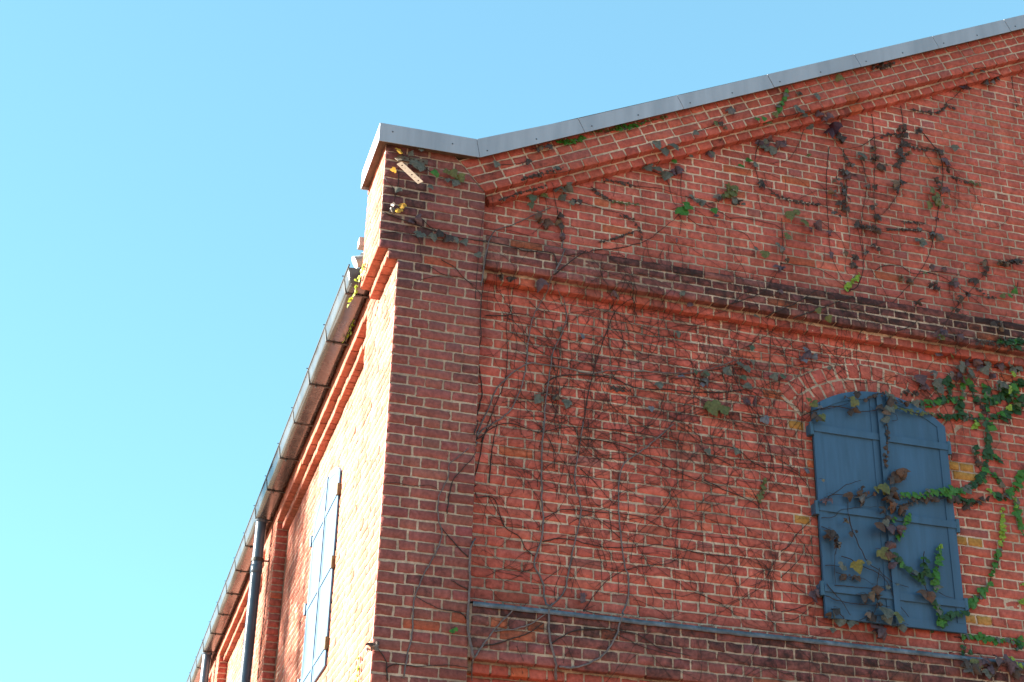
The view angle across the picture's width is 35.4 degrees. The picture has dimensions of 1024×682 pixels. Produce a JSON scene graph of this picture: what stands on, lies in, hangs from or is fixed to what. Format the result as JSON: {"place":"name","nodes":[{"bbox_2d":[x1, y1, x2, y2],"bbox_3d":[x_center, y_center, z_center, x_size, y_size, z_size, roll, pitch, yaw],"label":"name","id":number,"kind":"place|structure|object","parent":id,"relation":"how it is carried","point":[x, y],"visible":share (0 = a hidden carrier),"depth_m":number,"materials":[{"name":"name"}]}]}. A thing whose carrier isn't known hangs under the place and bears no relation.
{"place":"outdoors","nodes":[
{"label":"outdoors","id":0,"kind":"place"},
{"bbox_2d":[0,0,1023,681],"label":"sky","id":1,"kind":"structure","parent":0,"point":[183,202],"materials":[{"name":"blue"}]},
{"label":"ground","id":2,"kind":"structure","parent":0,"visible":0},
{"bbox_2d":[187,15,1023,681],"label":"brick building","id":3,"kind":"structure","parent":2,"relation":"on","point":[337,549],"depth_m":10.31,"materials":[{"name":"brick"}]},
{"bbox_2d":[326,473,341,663],"bbox_3d":[-1.406,1.838,11.869,0.020,1.428,1.116,9,-28,-13],"label":"window frame","id":4,"kind":"structure","parent":3,"relation":"in","point":[341,473],"depth_m":11.35,"materials":[{"name":"wood"}]},
{"bbox_2d":[342,319,355,342],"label":"ivy sprig","id":5,"kind":"object","parent":3,"relation":"attached to","point":[349,330],"visible":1,"depth_m":11.32,"materials":[{"name":"green plant"}]},
{"bbox_2d":[347,264,365,306],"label":"ivy sprig","id":6,"kind":"object","parent":3,"relation":"attached to","point":[356,286],"visible":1,"depth_m":10.41,"materials":[{"name":"yellow plant"}]},
{"bbox_2d":[355,655,360,681],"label":"ivy sprig","id":7,"kind":"object","parent":3,"relation":"attached to","point":[357,667],"visible":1,"depth_m":9.02,"materials":[{"name":"yellow plant"}]},
{"bbox_2d":[394,155,427,183],"bbox_3d":[-0.621,-1.080,10.114,0.222,0.331,0.220,9,-28,-13],"label":"perforated bracket","id":8,"kind":"object","parent":3,"relation":"attached to","point":[409,172],"visible":1,"depth_m":10.17,"materials":[{"name":"metal"}]},
{"bbox_2d":[365,640,468,680],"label":"ivy vine","id":9,"kind":"object","parent":3,"relation":"attached to","point":[373,645],"visible":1,"depth_m":8.79,"materials":[{"name":"brown plant"}]},
{"bbox_2d":[385,148,467,212],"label":"ivy vine","id":10,"kind":"object","parent":3,"relation":"attached to","point":[420,167],"visible":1,"depth_m":10.23,"materials":[{"name":"green plant"}]},
{"bbox_2d":[383,448,475,678],"bbox_3d":[-0.491,1.224,9.118,0.549,1.424,0.013,9,-28,-13],"label":"ivy vine","id":11,"kind":"object","parent":3,"relation":"attached to","point":[434,554],"visible":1,"depth_m":9.17,"materials":[{"name":"brown plant"}]},
{"bbox_2d":[421,213,483,298],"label":"ivy vine","id":12,"kind":"object","parent":3,"relation":"attached to","point":[459,272],"visible":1,"depth_m":10.00,"materials":[{"name":"brown plant"}]},
{"bbox_2d":[449,626,457,633],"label":"ivy vine","id":13,"kind":"object","parent":3,"relation":"attached to","point":[452,631],"visible":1,"depth_m":8.95,"materials":[{"name":"green plant"}]},
{"bbox_2d":[382,212,532,257],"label":"ivy vine","id":14,"kind":"object","parent":3,"relation":"attached to","point":[418,219],"visible":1,"depth_m":10.05,"materials":[{"name":"brown plant"}]},
{"bbox_2d":[416,528,544,680],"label":"ivy vine","id":15,"kind":"object","parent":3,"relation":"attached to","point":[467,626],"visible":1,"depth_m":9.05,"materials":[{"name":"brown plant"}]},
{"bbox_2d":[493,158,532,167],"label":"ivy vine","id":16,"kind":"object","parent":3,"relation":"attached to","point":[497,164],"visible":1,"depth_m":10.46,"materials":[{"name":"grey plant"}]},
{"bbox_2d":[492,193,548,212],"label":"ivy vine","id":17,"kind":"object","parent":3,"relation":"attached to","point":[532,198],"visible":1,"depth_m":10.49,"materials":[{"name":"green plant"}]},
{"bbox_2d":[499,166,572,200],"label":"ivy vine","id":18,"kind":"object","parent":3,"relation":"attached to","point":[557,168],"visible":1,"depth_m":10.49,"materials":[{"name":"brown plant"}]},
{"bbox_2d":[533,135,586,152],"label":"ivy vine","id":19,"kind":"object","parent":3,"relation":"attached to","point":[564,142],"visible":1,"depth_m":10.66,"materials":[{"name":"green plant"}]},
{"bbox_2d":[474,182,673,286],"bbox_3d":[0.418,-0.631,10.423,1.402,0.927,0.158,9,-28,-13],"label":"ivy vine","id":20,"kind":"object","parent":3,"relation":"attached to","point":[568,187],"visible":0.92,"depth_m":10.46,"materials":[{"name":"brown plant"}]},
{"bbox_2d":[571,198,642,242],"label":"ivy vine","id":21,"kind":"object","parent":3,"relation":"attached to","point":[612,238],"visible":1,"depth_m":10.63,"materials":[{"name":"brown plant"}]},
{"bbox_2d":[473,250,742,525],"bbox_3d":[0.637,0.366,9.976,1.814,1.804,0.123,9,-28,-13],"label":"ivy vine","id":22,"kind":"object","parent":3,"relation":"attached to","point":[540,282],"visible":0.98,"depth_m":9.96,"materials":[{"name":"brown plant"}]},
{"bbox_2d":[476,374,742,445],"bbox_3d":[0.626,0.466,9.979,1.782,0.631,0.113,10,-28,-16],"label":"ivy vine","id":23,"kind":"object","parent":3,"relation":"attached to","point":[658,384],"visible":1,"depth_m":10.07,"materials":[{"name":"brown plant"}]},
{"bbox_2d":[591,187,639,206],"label":"ivy vine","id":24,"kind":"object","parent":3,"relation":"attached to","point":[604,196],"visible":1,"depth_m":10.70,"materials":[{"name":"brown plant"}]},
{"bbox_2d":[489,290,742,680],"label":"ivy vine","id":25,"kind":"object","parent":3,"relation":"attached to","point":[538,398],"visible":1,"depth_m":9.59,"materials":[{"name":"brown plant"}]},
{"bbox_2d":[590,115,667,134],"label":"ivy vine","id":26,"kind":"object","parent":3,"relation":"attached to","point":[620,128],"visible":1,"depth_m":10.85,"materials":[{"name":"green plant"}]},
{"bbox_2d":[559,424,704,668],"bbox_3d":[0.728,1.198,9.589,0.951,1.668,0.140,9,-28,-13],"label":"ivy vine","id":27,"kind":"object","parent":3,"relation":"attached to","point":[582,597],"visible":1,"depth_m":9.46,"materials":[{"name":"brown plant"}]},
{"bbox_2d":[547,290,735,608],"bbox_3d":[0.831,0.681,9.878,1.288,2.185,0.124,9,-28,-13],"label":"ivy vine","id":28,"kind":"object","parent":3,"relation":"attached to","point":[613,293],"visible":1,"depth_m":9.86,"materials":[{"name":"brown plant"}]},
{"bbox_2d":[603,140,693,205],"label":"ivy vine","id":29,"kind":"object","parent":3,"relation":"attached to","point":[666,175],"visible":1,"depth_m":10.88,"materials":[{"name":"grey plant"}]},
{"bbox_2d":[612,291,692,361],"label":"ivy vine","id":30,"kind":"object","parent":3,"relation":"attached to","point":[689,304],"visible":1,"depth_m":10.36,"materials":[{"name":"brown plant"}]},
{"bbox_2d":[674,202,712,242],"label":"ivy vine","id":31,"kind":"object","parent":3,"relation":"attached to","point":[684,209],"visible":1,"depth_m":10.79,"materials":[{"name":"green plant"}]},
{"bbox_2d":[693,106,735,157],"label":"ivy vine","id":32,"kind":"object","parent":3,"relation":"attached to","point":[730,110],"visible":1,"depth_m":11.09,"materials":[{"name":"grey plant"}]},
{"bbox_2d":[685,183,745,218],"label":"ivy vine","id":33,"kind":"object","parent":3,"relation":"attached to","point":[719,197],"visible":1,"depth_m":10.94,"materials":[{"name":"green plant"}]},
{"bbox_2d":[677,359,763,406],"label":"ivy vine","id":34,"kind":"object","parent":3,"relation":"attached to","point":[726,371],"visible":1,"depth_m":10.31,"materials":[{"name":"grey plant"}]},
{"bbox_2d":[703,400,741,416],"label":"ivy vine","id":35,"kind":"object","parent":3,"relation":"attached to","point":[714,407],"visible":1,"depth_m":10.18,"materials":[{"name":"green plant"}]},
{"bbox_2d":[471,138,1023,681],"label":"dried tendrils","id":36,"kind":"object","parent":3,"relation":"attached to","point":[693,396],"visible":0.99,"depth_m":10.08,"materials":[{"name":"brown plant"}]},
{"bbox_2d":[704,415,801,454],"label":"ivy vine","id":37,"kind":"object","parent":3,"relation":"attached to","point":[765,419],"visible":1,"depth_m":10.24,"materials":[{"name":"brown plant"}]},
{"bbox_2d":[756,478,766,508],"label":"ivy vine","id":38,"kind":"object","parent":3,"relation":"attached to","point":[761,496],"visible":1,"depth_m":10.04,"materials":[{"name":"green plant"}]},
{"bbox_2d":[704,443,836,632],"bbox_3d":[1.588,1.200,9.891,0.820,1.162,0.078,9,-28,-13],"label":"ivy vine","id":39,"kind":"object","parent":3,"relation":"attached to","point":[814,594],"visible":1,"depth_m":9.92,"materials":[{"name":"brown plant"}]},
{"bbox_2d":[730,135,820,243],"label":"ivy vine","id":40,"kind":"object","parent":3,"relation":"attached to","point":[764,143],"visible":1,"depth_m":11.16,"materials":[{"name":"brown plant"}]},
{"bbox_2d":[776,88,788,113],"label":"ivy vine","id":41,"kind":"object","parent":3,"relation":"attached to","point":[779,108],"visible":1,"depth_m":11.34,"materials":[{"name":"green plant"}]},
{"bbox_2d":[749,337,843,394],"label":"ivy vine","id":42,"kind":"object","parent":3,"relation":"attached to","point":[807,354],"visible":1,"depth_m":10.53,"materials":[{"name":"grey plant"}]},
{"bbox_2d":[754,209,843,285],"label":"ivy vine","id":43,"kind":"object","parent":3,"relation":"attached to","point":[790,215],"visible":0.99,"depth_m":10.94,"materials":[{"name":"brown plant"}]},
{"bbox_2d":[754,74,846,163],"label":"ivy vine","id":44,"kind":"object","parent":3,"relation":"attached to","point":[833,129],"visible":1,"depth_m":11.43,"materials":[{"name":"grey plant"}]},
{"bbox_2d":[801,388,809,489],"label":"ivy vine","id":45,"kind":"object","parent":3,"relation":"attached to","point":[807,470],"visible":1,"depth_m":10.27,"materials":[{"name":"brown plant"}]},
{"bbox_2d":[806,152,867,252],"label":"ivy vine","id":46,"kind":"object","parent":3,"relation":"attached to","point":[863,157],"visible":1,"depth_m":11.41,"materials":[{"name":"brown plant"}]},
{"bbox_2d":[826,148,850,281],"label":"ivy vine","id":47,"kind":"object","parent":3,"relation":"attached to","point":[846,174],"visible":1,"depth_m":11.22,"materials":[{"name":"brown plant"}]},
{"bbox_2d":[730,276,958,330],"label":"ivy vine","id":48,"kind":"object","parent":3,"relation":"attached to","point":[828,318],"visible":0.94,"depth_m":10.62,"materials":[{"name":"brown plant"}]},
{"bbox_2d":[820,478,876,522],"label":"ivy vine","id":49,"kind":"object","parent":3,"relation":"attached to","point":[860,495],"visible":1,"depth_m":10.11,"materials":[{"name":"brown plant"}]},
{"bbox_2d":[803,391,896,421],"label":"ivy vine","id":50,"kind":"object","parent":3,"relation":"attached to","point":[854,402],"visible":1,"depth_m":10.38,"materials":[{"name":"plant"}]},
{"bbox_2d":[844,228,863,291],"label":"ivy vine","id":51,"kind":"object","parent":3,"relation":"attached to","point":[848,285],"visible":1,"depth_m":10.96,"materials":[{"name":"green plant"}]},
{"bbox_2d":[841,114,887,268],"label":"ivy vine","id":52,"kind":"object","parent":3,"relation":"attached to","point":[877,217],"visible":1,"depth_m":11.24,"materials":[{"name":"brown plant"}]},
{"bbox_2d":[821,513,908,616],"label":"ivy vine","id":53,"kind":"object","parent":3,"relation":"attached to","point":[858,566],"visible":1,"depth_m":9.88,"materials":[{"name":"brown plant"}]},
{"bbox_2d":[825,606,907,640],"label":"ivy vine","id":54,"kind":"object","parent":3,"relation":"attached to","point":[886,617],"visible":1,"depth_m":9.77,"materials":[{"name":"brown plant"}]},
{"bbox_2d":[844,391,909,414],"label":"ivy vine","id":55,"kind":"object","parent":3,"relation":"attached to","point":[891,401],"visible":1,"depth_m":10.49,"materials":[{"name":"brown plant"}]},
{"bbox_2d":[871,61,894,69],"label":"ivy vine","id":56,"kind":"object","parent":3,"relation":"attached to","point":[882,65],"visible":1,"depth_m":11.76,"materials":[{"name":"brown plant"}]},
{"bbox_2d":[810,410,959,633],"bbox_3d":[2.371,1.061,10.234,0.931,1.554,0.057,9,-28,-13],"label":"window frame","id":57,"kind":"structure","parent":3,"relation":"in","point":[810,410],"depth_m":10.03,"materials":[{"name":"wood"}]},
{"bbox_2d":[863,106,912,215],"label":"ivy vine","id":58,"kind":"object","parent":3,"relation":"attached to","point":[897,183],"visible":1,"depth_m":11.58,"materials":[{"name":"brown plant"}]},
{"bbox_2d":[874,416,910,576],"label":"ivy vine","id":59,"kind":"object","parent":3,"relation":"attached to","point":[899,475],"visible":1,"depth_m":10.14,"materials":[{"name":"brown plant"}]},
{"bbox_2d":[892,512,911,541],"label":"ivy vine","id":60,"kind":"object","parent":3,"relation":"attached to","point":[907,518],"visible":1,"depth_m":10.14,"materials":[{"name":"green plant"}]},
{"bbox_2d":[886,219,927,231],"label":"ivy vine","id":61,"kind":"object","parent":3,"relation":"attached to","point":[908,229],"visible":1,"depth_m":11.30,"materials":[{"name":"plant"}]},
{"bbox_2d":[893,551,951,632],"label":"ivy vine","id":62,"kind":"object","parent":3,"relation":"attached to","point":[927,595],"visible":1,"depth_m":9.99,"materials":[{"name":"green plant"}]},
{"bbox_2d":[900,374,958,409],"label":"ivy vine","id":63,"kind":"object","parent":3,"relation":"attached to","point":[938,386],"visible":1,"depth_m":10.72,"materials":[{"name":"green plant"}]},
{"bbox_2d":[875,263,996,312],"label":"ivy vine","id":64,"kind":"object","parent":3,"relation":"attached to","point":[955,283],"visible":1,"depth_m":11.14,"materials":[{"name":"brown plant"}]},
{"bbox_2d":[930,544,944,591],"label":"ivy vine","id":65,"kind":"object","parent":3,"relation":"attached to","point":[936,575],"visible":1,"depth_m":10.04,"materials":[{"name":"green plant"}]},
{"bbox_2d":[895,127,980,299],"bbox_3d":[2.993,-0.868,11.382,0.876,1.602,0.121,10,-28,-17],"label":"ivy vine","id":66,"kind":"object","parent":3,"relation":"attached to","point":[937,236],"visible":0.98,"depth_m":11.50,"materials":[{"name":"brown plant"}]},
{"bbox_2d":[893,404,985,421],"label":"ivy vine","id":67,"kind":"object","parent":3,"relation":"attached to","point":[956,417],"visible":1,"depth_m":10.67,"materials":[{"name":"green plant"}]},
{"bbox_2d":[911,85,970,114],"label":"ivy vine","id":68,"kind":"object","parent":3,"relation":"attached to","point":[965,87],"visible":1,"depth_m":11.92,"materials":[{"name":"brown plant"}]},
{"bbox_2d":[897,494,989,510],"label":"ivy vine","id":69,"kind":"object","parent":3,"relation":"attached to","point":[958,499],"visible":1,"depth_m":10.32,"materials":[{"name":"green plant"}]},
{"bbox_2d":[898,383,1005,499],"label":"ivy vine","id":70,"kind":"object","parent":3,"relation":"attached to","point":[988,454],"visible":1,"depth_m":10.57,"materials":[{"name":"green plant"}]},
{"bbox_2d":[929,361,975,415],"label":"ivy vine","id":71,"kind":"object","parent":3,"relation":"attached to","point":[960,405],"visible":1,"depth_m":10.81,"materials":[{"name":"green plant"}]},
{"bbox_2d":[942,507,1006,623],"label":"ivy vine","id":72,"kind":"object","parent":3,"relation":"attached to","point":[972,604],"visible":1,"depth_m":10.17,"materials":[{"name":"green plant"}]},
{"bbox_2d":[933,320,1016,379],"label":"ivy vine","id":73,"kind":"object","parent":3,"relation":"attached to","point":[978,363],"visible":1,"depth_m":10.90,"materials":[{"name":"brown plant"}]},
{"bbox_2d":[967,378,988,414],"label":"ivy vine","id":74,"kind":"object","parent":3,"relation":"attached to","point":[976,399],"visible":1,"depth_m":10.81,"materials":[{"name":"green plant"}]},
{"bbox_2d":[954,632,1023,655],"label":"ivy vine","id":75,"kind":"object","parent":3,"relation":"attached to","point":[1018,642],"visible":1,"depth_m":10.02,"materials":[{"name":"green plant"}]},
{"bbox_2d":[960,654,1023,679],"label":"ivy vine","id":76,"kind":"object","parent":3,"relation":"attached to","point":[973,666],"visible":1,"depth_m":9.78,"materials":[{"name":"brown plant"}]},
{"bbox_2d":[970,67,1018,106],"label":"ivy vine","id":77,"kind":"object","parent":3,"relation":"attached to","point":[986,82],"visible":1,"depth_m":12.12,"materials":[{"name":"brown plant"}]},
{"bbox_2d":[968,258,1023,284],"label":"ivy vine","id":78,"kind":"object","parent":3,"relation":"attached to","point":[1017,261],"visible":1,"depth_m":11.35,"materials":[{"name":"brown plant"}]},
{"bbox_2d":[973,335,1023,372],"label":"ivy vine","id":79,"kind":"object","parent":3,"relation":"attached to","point":[1015,341],"visible":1,"depth_m":10.94,"materials":[{"name":"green plant"}]},
{"bbox_2d":[986,470,1023,500],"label":"ivy vine","id":80,"kind":"object","parent":3,"relation":"attached to","point":[1009,493],"visible":1,"depth_m":10.56,"materials":[{"name":"green plant"}]},
{"bbox_2d":[989,360,1023,422],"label":"ivy vine","id":81,"kind":"object","parent":3,"relation":"attached to","point":[1012,390],"visible":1,"depth_m":10.88,"materials":[{"name":"green plant"}]},
{"bbox_2d":[999,282,1017,297],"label":"ivy vine","id":82,"kind":"object","parent":3,"relation":"attached to","point":[1014,291],"visible":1,"depth_m":11.27,"materials":[{"name":"green plant"}]},
{"bbox_2d":[1011,497,1023,536],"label":"ivy vine","id":83,"kind":"object","parent":3,"relation":"attached to","point":[1017,512],"visible":1,"depth_m":10.48,"materials":[{"name":"green plant"}]},
{"bbox_2d":[1017,583,1023,604],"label":"ivy vine","id":84,"kind":"object","parent":3,"relation":"attached to","point":[1021,601],"visible":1,"depth_m":10.21,"materials":[{"name":"green plant"}]}
]}

